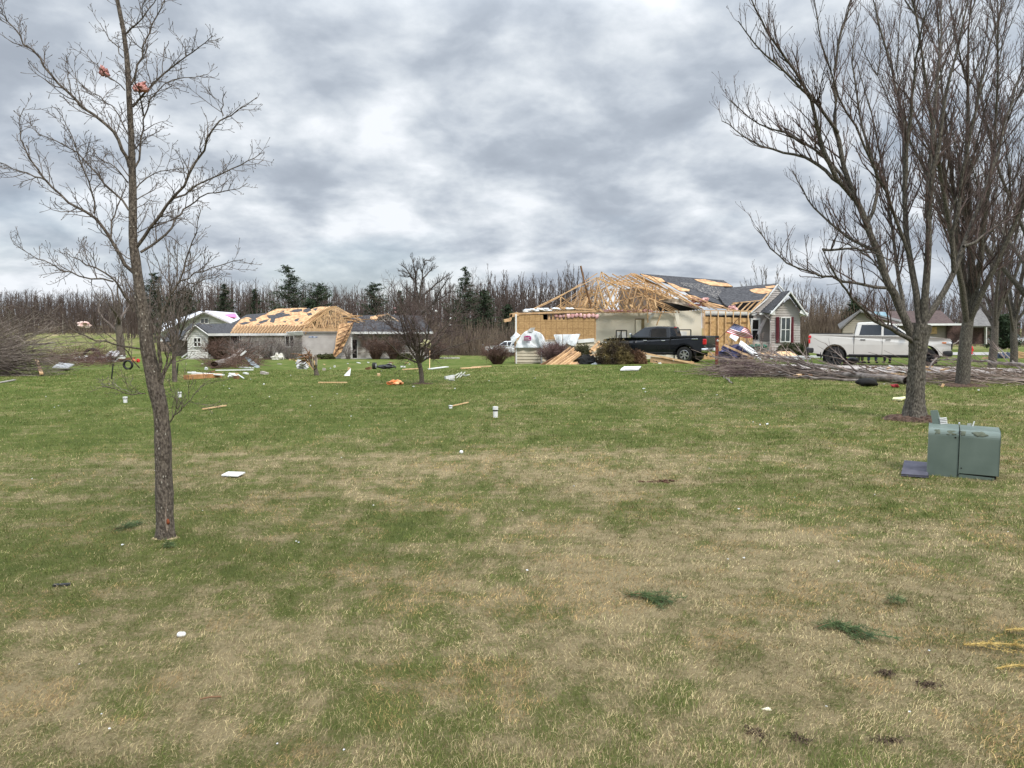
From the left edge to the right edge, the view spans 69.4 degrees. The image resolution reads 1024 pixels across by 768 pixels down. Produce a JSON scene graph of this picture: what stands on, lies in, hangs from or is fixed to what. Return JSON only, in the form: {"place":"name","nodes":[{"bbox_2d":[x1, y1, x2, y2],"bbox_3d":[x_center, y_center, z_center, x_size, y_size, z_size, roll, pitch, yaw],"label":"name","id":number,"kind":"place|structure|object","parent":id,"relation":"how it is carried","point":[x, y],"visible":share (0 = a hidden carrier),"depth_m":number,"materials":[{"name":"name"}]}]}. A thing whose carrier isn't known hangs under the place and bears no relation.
{"place":"outdoors","nodes":[
{"label":"outdoors","id":0,"kind":"place"},
{"bbox_2d":[372,362,395,368],"bbox_3d":[-6.250,-0.890,36.245,1.190,0.338,0.784,0,4,0],"label":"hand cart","id":1,"kind":"object","parent":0,"point":[383,366],"visible":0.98,"depth_m":36.06,"materials":[{"name":"metal"}]},
{"bbox_2d":[0,328,1023,767],"bbox_3d":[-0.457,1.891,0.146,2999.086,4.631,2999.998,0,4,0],"label":"ground","id":2,"kind":"structure","parent":0,"point":[584,532],"depth_m":4.79,"materials":[{"name":"plant"}]},
{"bbox_2d":[0,300,39,341],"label":"broken tree","id":3,"kind":"object","parent":2,"relation":"on","point":[11,317],"visible":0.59,"depth_m":59.61,"materials":[{"name":"brown plant"}]},
{"bbox_2d":[0,298,123,375],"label":"fallen tree","id":4,"kind":"object","parent":2,"relation":"on","point":[12,356],"visible":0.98,"depth_m":27.52,"materials":[{"name":"brown plant"}]},
{"bbox_2d":[31,326,134,367],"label":"brush heap","id":5,"kind":"object","parent":2,"relation":"on","point":[92,355],"visible":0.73,"depth_m":43.66,"materials":[{"name":"plant"}]},
{"bbox_2d":[72,288,99,325],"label":"woodland tree","id":6,"kind":"object","parent":2,"relation":"on","point":[92,306],"visible":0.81,"depth_m":172.19,"materials":[{"name":"brown plant"}]},
{"bbox_2d":[76,284,96,333],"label":"woodland tree","id":7,"kind":"object","parent":2,"relation":"on","point":[80,311],"visible":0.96,"depth_m":165.50,"materials":[{"name":"brown plant"}]},
{"bbox_2d":[94,272,131,361],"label":"broken tree","id":8,"kind":"object","parent":2,"relation":"on","point":[117,329],"visible":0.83,"depth_m":61.70,"materials":[{"name":"brown plant"}]},
{"bbox_2d":[107,517,146,531],"bbox_3d":[-3.041,1.094,5.879,0.196,0.092,0.362,1,5,16],"label":"conifer sprig","id":9,"kind":"object","parent":2,"relation":"on","point":[123,525],"visible":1,"depth_m":5.86,"materials":[{"name":"green plant"}]},
{"bbox_2d":[120,295,135,338],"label":"woodland tree","id":10,"kind":"object","parent":2,"relation":"on","point":[128,321],"visible":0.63,"depth_m":133.19,"materials":[{"name":"brown plant"}]},
{"bbox_2d":[0,0,273,539],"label":"bare tree","id":11,"kind":"object","parent":2,"relation":"on","point":[164,489],"visible":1,"depth_m":5.43,"materials":[{"name":"brown plant"}]},
{"bbox_2d":[132,81,149,92],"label":"insulation tuft","id":12,"kind":"object","parent":11,"relation":"attached to","point":[142,86],"visible":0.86,"depth_m":5.29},
{"bbox_2d":[135,272,167,342],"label":"pine tree","id":13,"kind":"object","parent":2,"relation":"on","point":[151,293],"visible":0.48,"depth_m":119.03,"materials":[{"name":"green plant"}]},
{"bbox_2d":[115,221,206,381],"bbox_3d":[-10.549,-2.626,22.381,2.628,5.309,2.584,-1,5,-18],"label":"bare tree","id":14,"kind":"object","parent":2,"relation":"on","point":[174,368],"visible":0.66,"depth_m":22.77,"materials":[{"name":"brown plant"}]},
{"bbox_2d":[172,290,200,315],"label":"pine tree","id":15,"kind":"object","parent":2,"relation":"on","point":[192,308],"visible":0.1,"depth_m":111.22,"materials":[{"name":"green plant"}]},
{"bbox_2d":[160,310,239,351],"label":"house","id":16,"kind":"structure","parent":2,"relation":"on","point":[216,317],"depth_m":92.66,"materials":[{"name":"white"}]},
{"bbox_2d":[184,373,221,379],"bbox_3d":[-10.380,-0.260,24.876,0.250,0.168,1.506,2,5,20],"label":"plank","id":17,"kind":"object","parent":2,"relation":"on","point":[196,376],"visible":0.93,"depth_m":24.64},
{"bbox_2d":[197,332,238,358],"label":"shrub","id":18,"kind":"object","parent":2,"relation":"on","point":[210,348],"visible":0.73,"depth_m":71.78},
{"bbox_2d":[212,284,240,316],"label":"pine tree","id":19,"kind":"object","parent":2,"relation":"on","point":[222,302],"visible":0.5,"depth_m":121.13,"materials":[{"name":"green plant"}]},
{"bbox_2d":[211,346,243,368],"bbox_3d":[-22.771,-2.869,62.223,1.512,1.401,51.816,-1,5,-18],"label":"downed log","id":20,"kind":"object","parent":2,"relation":"on","point":[228,357],"visible":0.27,"depth_m":41.34,"materials":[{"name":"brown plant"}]},
{"bbox_2d":[189,329,273,368],"bbox_3d":[-15.885,-2.040,42.512,4.954,2.493,14.939,-2,5,-21],"label":"brush heap","id":21,"kind":"object","parent":2,"relation":"on","point":[237,361],"visible":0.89,"depth_m":38.32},
{"bbox_2d":[221,471,244,476],"bbox_3d":[-2.991,0.966,7.930,0.198,0.020,0.157,1,4,9],"label":"white board","id":22,"kind":"object","parent":2,"relation":"on","point":[233,474],"visible":1,"depth_m":7.89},
{"bbox_2d":[220,334,257,358],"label":"shrub","id":23,"kind":"object","parent":2,"relation":"on","point":[247,348],"visible":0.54,"depth_m":71.95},
{"bbox_2d":[241,289,264,316],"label":"pine tree","id":24,"kind":"object","parent":2,"relation":"on","point":[254,297],"visible":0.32,"depth_m":122.97,"materials":[{"name":"green plant"}]},
{"bbox_2d":[248,332,295,358],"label":"shrub","id":25,"kind":"object","parent":2,"relation":"on","point":[269,347],"visible":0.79,"depth_m":72.57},
{"bbox_2d":[257,264,313,313],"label":"pine tree","id":26,"kind":"object","parent":2,"relation":"on","point":[291,296],"visible":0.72,"depth_m":110.93,"materials":[{"name":"green plant"}]},
{"bbox_2d":[272,334,309,358],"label":"shrub","id":27,"kind":"object","parent":2,"relation":"on","point":[290,350],"visible":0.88,"depth_m":72.81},
{"bbox_2d":[176,306,432,358],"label":"damaged house","id":28,"kind":"structure","parent":2,"relation":"on","point":[293,322],"depth_m":76.85,"materials":[{"name":"asphalt shingle"},{"name":"bare wood"},{"name":"white siding"}]},
{"bbox_2d":[352,340,357,357],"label":"door","id":29,"kind":"structure","parent":28,"relation":"in","point":[355,346],"depth_m":77.62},
{"bbox_2d":[290,347,320,375],"bbox_3d":[-7.659,-0.823,27.482,1.122,1.114,0.571,0,4,0],"label":"stump","id":30,"kind":"object","parent":2,"relation":"on","point":[309,361],"visible":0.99,"depth_m":27.39,"materials":[{"name":"beige wood"}]},
{"bbox_2d":[299,298,324,327],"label":"pine tree","id":31,"kind":"object","parent":2,"relation":"on","point":[309,304],"visible":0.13,"depth_m":109.03,"materials":[{"name":"green plant"}]},
{"bbox_2d":[297,279,333,325],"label":"pine tree","id":32,"kind":"object","parent":2,"relation":"on","point":[317,294],"visible":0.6,"depth_m":112.94,"materials":[{"name":"green plant"}]},
{"bbox_2d":[185,357,459,358],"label":"landscape edging","id":33,"kind":"object","parent":2,"relation":"on","point":[381,358],"visible":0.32,"depth_m":74.28,"materials":[{"name":"concrete"}]},
{"bbox_2d":[315,353,335,358],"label":"bush","id":34,"kind":"object","parent":2,"relation":"on","point":[325,356],"visible":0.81,"depth_m":72.64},
{"bbox_2d":[358,332,387,358],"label":"shrub","id":35,"kind":"object","parent":2,"relation":"on","point":[375,352],"visible":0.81,"depth_m":72.66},
{"bbox_2d":[356,282,390,314],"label":"pine tree","id":36,"kind":"object","parent":2,"relation":"on","point":[371,291],"visible":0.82,"depth_m":114.96,"materials":[{"name":"green plant"}]},
{"bbox_2d":[379,334,405,358],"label":"shrub","id":37,"kind":"object","parent":2,"relation":"on","point":[388,349],"visible":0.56,"depth_m":72.55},
{"bbox_2d":[397,252,455,315],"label":"bare tree","id":38,"kind":"object","parent":2,"relation":"on","point":[414,278],"visible":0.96,"depth_m":97.30,"materials":[{"name":"brown plant"}]},
{"bbox_2d":[342,268,514,382],"bbox_3d":[-2.962,-1.700,22.036,5.053,3.474,4.380,-3,5,-30],"label":"crabapple tree","id":39,"kind":"object","parent":2,"relation":"on","point":[413,344],"visible":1,"depth_m":21.39,"materials":[{"name":"brown plant"}]},
{"bbox_2d":[420,339,449,358],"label":"shrub","id":40,"kind":"object","parent":2,"relation":"on","point":[437,356],"visible":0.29,"depth_m":72.77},
{"bbox_2d":[440,266,491,338],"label":"pine tree","id":41,"kind":"object","parent":2,"relation":"on","point":[464,284],"visible":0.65,"depth_m":112.89,"materials":[{"name":"green plant"}]},
{"bbox_2d":[470,290,499,341],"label":"pine tree","id":42,"kind":"object","parent":2,"relation":"on","point":[484,302],"visible":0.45,"depth_m":115.00,"materials":[{"name":"green plant"}]},
{"bbox_2d":[478,341,517,363],"bbox_3d":[-0.733,-1.716,38.591,2.238,1.447,2.272,0,4,0],"label":"shrub","id":43,"kind":"object","parent":2,"relation":"on","point":[494,358],"visible":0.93,"depth_m":38.33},
{"bbox_2d":[490,282,508,323],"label":"woodland tree","id":44,"kind":"object","parent":2,"relation":"on","point":[498,310],"visible":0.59,"depth_m":121.12,"materials":[{"name":"brown plant"}]},
{"bbox_2d":[485,341,514,352],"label":"pickup truck","id":45,"kind":"object","parent":2,"relation":"on","point":[509,343],"visible":0.09,"depth_m":91.05,"materials":[{"name":"white paint"}]},
{"bbox_2d":[480,275,520,326],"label":"woodland tree","id":46,"kind":"object","parent":2,"relation":"on","point":[499,294],"visible":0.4,"depth_m":129.46,"materials":[{"name":"brown plant"}]},
{"bbox_2d":[496,304,513,338],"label":"pine tree","id":47,"kind":"object","parent":2,"relation":"on","point":[506,309],"visible":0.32,"depth_m":111.19,"materials":[{"name":"green plant"}]},
{"bbox_2d":[0,274,1023,340],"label":"wood","id":48,"kind":"object","parent":2,"relation":"on","point":[237,307],"visible":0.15,"depth_m":156.42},
{"bbox_2d":[0,290,1023,355],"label":"scrub","id":49,"kind":"object","parent":2,"relation":"on","point":[816,323],"visible":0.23,"depth_m":96.58,"materials":[{"name":"plant"}]},
{"bbox_2d":[500,278,535,320],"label":"woodland tree","id":50,"kind":"object","parent":2,"relation":"on","point":[519,296],"visible":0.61,"depth_m":124.67,"materials":[{"name":"brown plant"}]},
{"bbox_2d":[529,275,543,314],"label":"woodland tree","id":51,"kind":"object","parent":2,"relation":"on","point":[532,282],"visible":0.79,"depth_m":130.03,"materials":[{"name":"brown plant"}]},
{"bbox_2d":[532,326,578,360],"bbox_3d":[2.175,-2.007,38.487,2.469,1.982,2.534,-4,6,-42],"label":"shrub","id":52,"kind":"object","parent":2,"relation":"on","point":[551,350],"visible":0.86,"depth_m":38.27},
{"bbox_2d":[550,262,579,318],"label":"woodland tree","id":53,"kind":"object","parent":2,"relation":"on","point":[558,303],"visible":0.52,"depth_m":118.78,"materials":[{"name":"brown plant"}]},
{"bbox_2d":[540,347,591,364],"bbox_3d":[2.869,-1.220,37.027,2.054,1.230,3.797,4,6,40],"label":"pile","id":54,"kind":"object","parent":2,"relation":"on","point":[565,359],"visible":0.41,"depth_m":37.50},
{"bbox_2d":[562,264,573,313],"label":"woodland tree","id":55,"kind":"object","parent":2,"relation":"on","point":[570,276],"visible":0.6,"depth_m":127.86,"materials":[{"name":"brown plant"}]},
{"bbox_2d":[559,269,605,313],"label":"woodland tree","id":56,"kind":"object","parent":2,"relation":"on","point":[575,288],"visible":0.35,"depth_m":129.99,"materials":[{"name":"brown plant"}]},
{"bbox_2d":[573,343,592,361],"bbox_3d":[3.688,-1.595,38.993,1.214,1.163,1.452,0,4,0],"label":"bush","id":57,"kind":"object","parent":2,"relation":"on","point":[584,349],"visible":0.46,"depth_m":38.67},
{"bbox_2d":[577,354,596,363],"bbox_3d":[3.886,-0.986,36.891,1.267,1.008,0.875,0,4,0],"label":"rubble","id":58,"kind":"object","parent":2,"relation":"on","point":[586,359],"visible":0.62,"depth_m":36.67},
{"bbox_2d":[595,335,634,364],"bbox_3d":[5.055,-1.643,36.219,2.123,1.565,1.951,0,4,0],"label":"bush","id":59,"kind":"object","parent":2,"relation":"on","point":[613,352],"visible":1,"depth_m":35.75,"materials":[{"name":"plant"}]},
{"bbox_2d":[627,349,647,363],"bbox_3d":[6.156,-1.338,36.386,1.129,0.886,1.313,0,4,0],"label":"bush","id":60,"kind":"object","parent":2,"relation":"on","point":[639,357],"visible":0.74,"depth_m":36.06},
{"bbox_2d":[622,587,687,610],"bbox_3d":[0.837,1.225,4.342,0.287,0.081,0.380,-4,6,-39],"label":"conifer sprig","id":61,"kind":"object","parent":2,"relation":"on","point":[652,597],"visible":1,"depth_m":4.31,"materials":[{"name":"green plant"}]},
{"bbox_2d":[503,272,808,363],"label":"damaged house","id":62,"kind":"structure","parent":2,"relation":"on","point":[641,305],"depth_m":45.40,"materials":[{"name":"beige"}]},
{"bbox_2d":[635,319,643,332],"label":"door","id":63,"kind":"structure","parent":62,"relation":"in","point":[639,323],"depth_m":45.77,"materials":[{"name":"paint"}]},
{"bbox_2d":[750,318,760,341],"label":"window","id":64,"kind":"structure","parent":62,"relation":"in","point":[755,322],"depth_m":46.98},
{"bbox_2d":[780,317,790,341],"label":"window","id":65,"kind":"structure","parent":62,"relation":"in","point":[785,322],"depth_m":45.38,"materials":[{"name":"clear glass"}]},
{"bbox_2d":[603,326,714,361],"bbox_3d":[8.167,-2.216,40.825,6.115,1.946,2.420,3,5,33],"label":"pickup truck","id":66,"kind":"object","parent":2,"relation":"on","point":[663,340],"visible":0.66,"depth_m":39.70,"materials":[{"name":"black paint"}]},
{"bbox_2d":[643,352,696,363],"bbox_3d":[7.890,-1.270,36.913,3.028,0.654,0.168,2,5,28],"label":"plank","id":67,"kind":"object","parent":2,"relation":"on","point":[670,358],"visible":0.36,"depth_m":36.82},
{"bbox_2d":[650,357,691,363],"bbox_3d":[7.973,-1.093,36.926,2.194,0.523,0.136,2,5,27],"label":"plank","id":68,"kind":"object","parent":2,"relation":"on","point":[662,360],"visible":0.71,"depth_m":37.03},
{"bbox_2d":[715,336,718,363],"bbox_3d":[9.854,-1.577,35.499,0.170,1.483,0.342,0,4,0],"label":"post","id":69,"kind":"object","parent":2,"relation":"on","point":[717,344],"visible":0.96,"depth_m":35.52,"materials":[{"name":"plastic"}]},
{"bbox_2d":[718,318,752,339],"bbox_3d":[10.644,-2.624,35.201,1.687,1.087,0.303,0,4,0],"label":"flag","id":70,"kind":"object","parent":69,"relation":"attached to","point":[737,330],"visible":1,"depth_m":35.20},
{"bbox_2d":[718,344,740,362],"bbox_3d":[10.779,-1.521,36.971,1.299,0.983,0.864,0,4,0],"label":"tarp","id":71,"kind":"object","parent":2,"relation":"on","point":[726,354],"visible":0.39,"depth_m":36.84,"materials":[{"name":"blue fabric"}]},
{"bbox_2d":[700,347,780,377],"bbox_3d":[8.249,-0.838,26.850,2.886,0.982,7.960,1,5,14],"label":"brush heap","id":72,"kind":"object","parent":2,"relation":"on","point":[720,373],"visible":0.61,"depth_m":24.69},
{"bbox_2d":[742,724,769,742],"bbox_3d":[0.955,1.366,2.881,0.083,0.032,0.145,-2,5,-28],"label":"earth clod","id":73,"kind":"object","parent":2,"relation":"on","point":[761,734],"visible":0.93,"depth_m":2.88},
{"bbox_2d":[740,256,784,287],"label":"bare tree","id":74,"kind":"object","parent":2,"relation":"on","point":[765,274],"visible":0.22,"depth_m":87.03,"materials":[{"name":"brown plant"}]},
{"bbox_2d":[749,334,814,367],"bbox_3d":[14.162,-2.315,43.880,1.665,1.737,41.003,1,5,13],"label":"fallen limb","id":75,"kind":"object","parent":2,"relation":"on","point":[762,348],"visible":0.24,"depth_m":34.66,"materials":[{"name":"brown wood"}]},
{"bbox_2d":[724,357,857,381],"bbox_3d":[8.668,-0.388,23.416,0.670,0.821,4.680,-4,6,-41],"label":"fallen limb","id":76,"kind":"object","parent":2,"relation":"on","point":[821,378],"visible":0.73,"depth_m":23.00,"materials":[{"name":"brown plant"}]},
{"bbox_2d":[776,342,809,359],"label":"bush","id":77,"kind":"object","parent":2,"relation":"on","point":[792,346],"visible":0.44,"depth_m":42.83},
{"bbox_2d":[679,344,906,380],"bbox_3d":[8.617,-0.803,25.917,6.157,1.064,9.750,-3,5,-35],"label":"brush heap","id":78,"kind":"object","parent":2,"relation":"on","point":[793,370],"visible":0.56,"depth_m":24.29,"materials":[{"name":"wood"}]},
{"bbox_2d":[782,731,816,744],"bbox_3d":[1.103,1.369,2.843,0.086,0.033,0.119,-4,6,-42],"label":"earth clod","id":79,"kind":"object","parent":2,"relation":"on","point":[799,738],"visible":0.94,"depth_m":2.84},
{"bbox_2d":[709,338,906,384],"bbox_3d":[9.451,-0.886,26.164,1.726,1.554,11.608,-1,5,-9],"label":"fallen limb","id":80,"kind":"object","parent":2,"relation":"on","point":[881,377],"visible":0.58,"depth_m":22.92,"materials":[{"name":"brown wood"}]},
{"bbox_2d":[720,335,896,373],"bbox_3d":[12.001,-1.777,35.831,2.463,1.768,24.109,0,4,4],"label":"fallen limb","id":81,"kind":"object","parent":2,"relation":"on","point":[768,354],"visible":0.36,"depth_m":30.36,"materials":[{"name":"brown plant"}]},
{"bbox_2d":[739,341,760,359],"bbox_3d":[11.708,-1.641,36.211,0.610,0.976,1.399,-3,5,-31],"label":"white board","id":82,"kind":"object","parent":81,"relation":"on","point":[746,348],"visible":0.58,"depth_m":36.27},
{"bbox_2d":[811,286,844,320],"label":"woodland tree","id":83,"kind":"object","parent":2,"relation":"on","point":[830,301],"visible":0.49,"depth_m":144.24,"materials":[{"name":"brown plant"}]},
{"bbox_2d":[836,296,862,326],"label":"pine tree","id":84,"kind":"object","parent":2,"relation":"on","point":[852,304],"visible":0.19,"depth_m":79.37,"materials":[{"name":"green plant"}]},
{"bbox_2d":[809,615,903,643],"bbox_3d":[1.772,1.266,3.825,0.450,0.075,0.240,3,5,33],"label":"conifer sprig","id":85,"kind":"object","parent":2,"relation":"on","point":[848,628],"visible":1,"depth_m":3.85,"materials":[{"name":"green plant"}]},
{"bbox_2d":[855,378,877,385],"bbox_3d":[9.742,-0.034,20.219,0.555,0.269,0.451,-2,5,-26],"label":"bucket","id":86,"kind":"object","parent":2,"relation":"on","point":[867,381],"visible":0.85,"depth_m":20.07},
{"bbox_2d":[709,0,1023,417],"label":"bare tree","id":87,"kind":"object","parent":2,"relation":"on","point":[917,335],"visible":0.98,"depth_m":12.49,"materials":[{"name":"brown plant"}]},
{"bbox_2d":[838,310,900,333],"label":"distant house","id":88,"kind":"structure","parent":2,"relation":"on","point":[850,326],"depth_m":61.77,"materials":[{"name":"grey"}]},
{"bbox_2d":[874,669,897,677],"bbox_3d":[1.710,1.328,3.379,0.122,0.033,0.084,-4,6,-42],"label":"earth clod","id":89,"kind":"object","parent":2,"relation":"on","point":[889,672],"visible":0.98,"depth_m":3.38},
{"bbox_2d":[870,734,909,745],"bbox_3d":[1.452,1.370,2.839,0.162,0.033,0.082,0,4,0],"label":"earth clod","id":90,"kind":"object","parent":2,"relation":"on","point":[891,739],"visible":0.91,"depth_m":2.84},
{"bbox_2d":[883,591,907,602],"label":"conifer sprig","id":91,"kind":"object","parent":2,"relation":"on","point":[895,598],"visible":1,"depth_m":4.28,"materials":[{"name":"green plant"}]},
{"bbox_2d":[901,460,928,477],"bbox_3d":[4.466,0.937,8.181,0.257,0.038,0.821,3,5,30],"label":"cover plate","id":92,"kind":"object","parent":2,"relation":"on","point":[915,468],"visible":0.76,"depth_m":8.10,"materials":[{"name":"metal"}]},
{"bbox_2d":[882,414,947,422],"bbox_3d":[6.916,0.575,12.815,1.050,0.108,0.938,0,4,0],"label":"mulch ring","id":93,"kind":"object","parent":2,"relation":"on","point":[921,419],"visible":0.61,"depth_m":12.58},
{"bbox_2d":[915,679,947,688],"bbox_3d":[1.854,1.336,3.277,0.141,0.033,0.077,0,4,0],"label":"earth clod","id":94,"kind":"object","parent":2,"relation":"on","point":[931,683],"visible":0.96,"depth_m":3.28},
{"bbox_2d":[874,309,990,343],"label":"distant house","id":95,"kind":"structure","parent":2,"relation":"on","point":[942,324],"depth_m":77.58,"materials":[{"name":"brick"}]},
{"bbox_2d":[842,346,1023,386],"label":"brush heap","id":96,"kind":"object","parent":2,"relation":"on","point":[994,373],"visible":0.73,"depth_m":21.87,"materials":[{"name":"wood"}]},
{"bbox_2d":[852,0,1023,384],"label":"bare tree","id":97,"kind":"object","parent":2,"relation":"on","point":[971,294],"visible":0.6,"depth_m":19.20,"materials":[{"name":"brown plant"}]},
{"bbox_2d":[931,288,959,321],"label":"woodland tree","id":98,"kind":"object","parent":2,"relation":"on","point":[953,299],"visible":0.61,"depth_m":120.34,"materials":[{"name":"brown plant"}]},
{"bbox_2d":[872,0,1023,296],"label":"bare tree","id":99,"kind":"object","parent":2,"relation":"on","point":[1013,280],"visible":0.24,"depth_m":24.35,"materials":[{"name":"brown plant"}]},
{"bbox_2d":[896,128,1023,366],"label":"bare tree","id":100,"kind":"object","parent":2,"relation":"on","point":[1014,310],"visible":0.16,"depth_m":32.83,"materials":[{"name":"brown plant"}]},
{"bbox_2d":[938,383,987,386],"bbox_3d":[12.309,0.023,20.239,1.457,0.109,1.313,0,4,0],"label":"mulch ring","id":101,"kind":"object","parent":2,"relation":"on","point":[960,385],"visible":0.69,"depth_m":19.94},
{"bbox_2d":[927,410,1000,480],"bbox_3d":[4.854,0.661,7.965,0.652,0.706,0.421,3,5,30],"label":"utility box","id":102,"kind":"object","parent":2,"relation":"on","point":[969,451],"visible":0.99,"depth_m":7.81,"materials":[{"name":"green metal"}]},
{"bbox_2d":[924,82,1023,367],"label":"bare tree","id":103,"kind":"object","parent":2,"relation":"on","point":[998,298],"visible":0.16,"depth_m":30.67,"materials":[{"name":"brown plant"}]},
{"bbox_2d":[928,372,1023,382],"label":"fallen limb","id":104,"kind":"object","parent":2,"relation":"on","point":[988,377],"visible":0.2,"depth_m":21.51,"materials":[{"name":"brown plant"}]},
{"bbox_2d":[963,632,1023,653],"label":"dry yellow twigs","id":105,"kind":"object","parent":2,"relation":"on","point":[980,643],"visible":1,"depth_m":3.67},
{"bbox_2d":[982,314,1022,348],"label":"pine tree","id":106,"kind":"object","parent":2,"relation":"on","point":[1004,331],"visible":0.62,"depth_m":87.20,"materials":[{"name":"green plant"}]},
{"bbox_2d":[0,0,1023,328],"label":"sky","id":107,"kind":"structure","parent":0,"point":[536,137],"materials":[{"name":"grey"}]},
{"bbox_2d":[752,364,1023,374],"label":"driveway","id":108,"kind":"structure","parent":0,"point":[857,366],"depth_m":30.15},
{"bbox_2d":[806,322,952,365],"bbox_3d":[16.716,-1.837,33.972,5.928,2.034,2.420,2,5,24],"label":"pickup truck","id":109,"kind":"object","parent":108,"relation":"on","point":[864,339],"visible":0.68,"depth_m":33.28,"materials":[{"name":"beige paint"}]},
{"bbox_2d":[926,338,1023,367],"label":"fallen limb","id":110,"kind":"object","parent":108,"relation":"on","point":[1000,363],"visible":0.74,"depth_m":28.26,"materials":[{"name":"brown plant"}]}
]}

